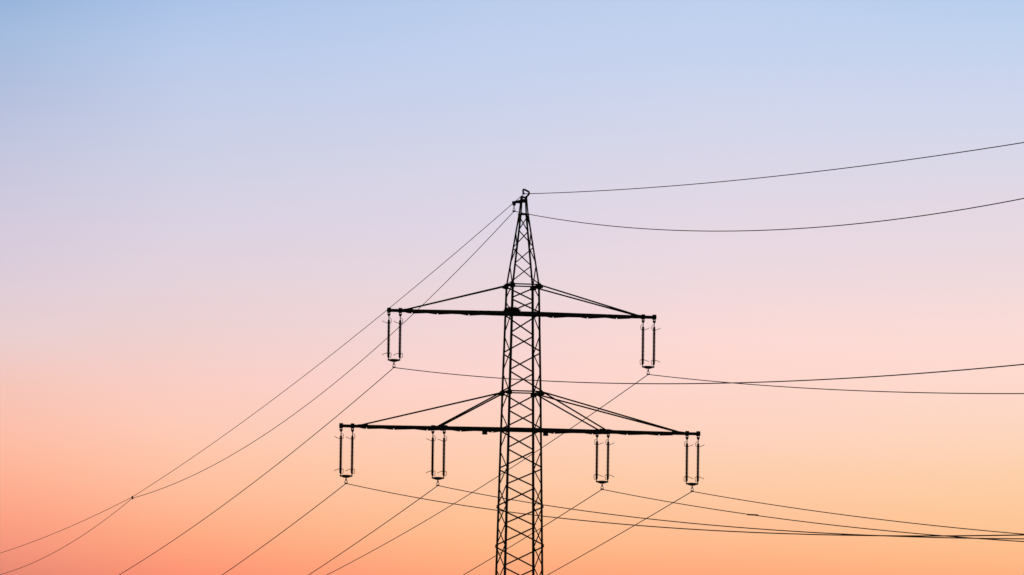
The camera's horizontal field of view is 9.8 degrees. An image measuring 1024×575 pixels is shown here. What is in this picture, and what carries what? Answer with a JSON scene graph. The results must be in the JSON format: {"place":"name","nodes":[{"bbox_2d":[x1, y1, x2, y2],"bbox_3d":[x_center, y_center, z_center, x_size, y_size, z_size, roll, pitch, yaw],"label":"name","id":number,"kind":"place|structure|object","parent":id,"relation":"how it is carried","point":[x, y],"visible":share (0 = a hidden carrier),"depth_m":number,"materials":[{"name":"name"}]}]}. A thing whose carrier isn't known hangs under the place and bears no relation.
{"place":"outdoors","nodes":[
{"label":"outdoors","id":0,"kind":"place"},
{"bbox_2d":[0,0,1023,574],"label":"sky","id":1,"kind":"structure","parent":0,"point":[203,202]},
{"label":"ground","id":2,"kind":"structure","parent":0,"visible":0},
{"bbox_2d":[339,189,699,574],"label":"transmission pylon","id":3,"kind":"object","parent":2,"relation":"on","point":[540,394],"visible":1,"depth_m":453.96,"materials":[{"name":"metal"}]},
{"bbox_2d":[334,428,354,483],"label":"insulator set","id":4,"kind":"object","parent":3,"relation":"hanging from","point":[352,438],"visible":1,"depth_m":450.52,"materials":[{"name":"brown ceramic"}]},
{"bbox_2d":[222,483,1023,574],"bbox_3d":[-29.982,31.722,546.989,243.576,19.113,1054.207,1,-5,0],"label":"conductor","id":5,"kind":"object","parent":4,"relation":"hanging from","point":[653,526],"visible":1,"depth_m":358.33,"materials":[{"name":"metal"}]},
{"bbox_2d":[382,313,402,367],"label":"insulator set","id":6,"kind":"object","parent":3,"relation":"hanging from","point":[389,339],"visible":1,"depth_m":452.01,"materials":[{"name":"brown ceramic"}]},
{"bbox_2d":[119,364,1023,574],"bbox_3d":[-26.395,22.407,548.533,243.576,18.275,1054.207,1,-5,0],"label":"conductor","id":7,"kind":"object","parent":6,"relation":"hanging from","point":[603,383],"visible":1,"depth_m":385.00,"materials":[{"name":"metal"}]},
{"bbox_2d":[426,431,446,485],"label":"insulator set","id":8,"kind":"object","parent":3,"relation":"hanging from","point":[443,461],"visible":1,"depth_m":452.12,"materials":[{"name":"brown ceramic"}]},
{"bbox_2d":[504,306,520,311],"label":"bird nest","id":9,"kind":"object","parent":3,"relation":"on","point":[515,308],"visible":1,"depth_m":453.20,"materials":[{"name":"black"}]},
{"bbox_2d":[594,434,614,489],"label":"insulator set","id":10,"kind":"object","parent":3,"relation":"hanging from","point":[607,462],"visible":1,"depth_m":455.00,"materials":[{"name":"brown ceramic"}]},
{"bbox_2d":[463,489,1023,574],"bbox_3d":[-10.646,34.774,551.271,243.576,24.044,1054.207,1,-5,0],"label":"conductor","id":11,"kind":"object","parent":10,"relation":"hanging from","point":[745,513],"visible":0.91,"depth_m":415.97,"materials":[{"name":"metal"}]},
{"bbox_2d":[640,320,659,374],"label":"insulator set","id":12,"kind":"object","parent":3,"relation":"hanging from","point":[643,347],"visible":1,"depth_m":456.49,"materials":[{"name":"brown ceramic"}]},
{"bbox_2d":[327,374,1023,574],"bbox_3d":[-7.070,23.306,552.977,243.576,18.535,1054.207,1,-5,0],"label":"conductor","id":13,"kind":"object","parent":12,"relation":"hanging from","point":[701,380],"visible":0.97,"depth_m":439.45,"materials":[{"name":"metal"}]},
{"bbox_2d":[309,485,1023,574],"bbox_3d":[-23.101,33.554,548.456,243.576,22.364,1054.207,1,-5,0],"label":"conductor","id":14,"kind":"object","parent":3,"relation":"hanging from","point":[671,521],"visible":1,"depth_m":384.54,"materials":[{"name":"metal"}]},
{"bbox_2d":[684,436,703,491],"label":"insulator set","id":15,"kind":"object","parent":3,"relation":"hanging from","point":[687,464],"visible":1,"depth_m":456.59,"materials":[{"name":"brown ceramic"}]},
{"bbox_2d":[548,491,1021,574],"bbox_3d":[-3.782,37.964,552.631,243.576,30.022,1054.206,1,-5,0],"label":"conductor","id":16,"kind":"object","parent":15,"relation":"hanging from","point":[788,507],"visible":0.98,"depth_m":429.82,"materials":[{"name":"metal"}]},
{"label":"earth wire clamp","id":17,"kind":"object","parent":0,"visible":0},
{"bbox_2d":[1,142,1023,552],"bbox_3d":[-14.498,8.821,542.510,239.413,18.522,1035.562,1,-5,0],"label":"earth wire","id":18,"kind":"object","parent":17,"relation":"attached to","point":[493,220],"visible":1,"depth_m":436.94,"materials":[{"name":"metal"}]},
{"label":"earth wire clamp","id":19,"kind":"object","parent":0,"visible":0},
{"bbox_2d":[0,198,1023,574],"bbox_3d":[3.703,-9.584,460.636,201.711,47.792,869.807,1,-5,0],"label":"earth wire","id":20,"kind":"object","parent":19,"relation":"attached to","point":[578,222],"visible":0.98,"depth_m":437.23,"materials":[{"name":"metal"}]}
]}

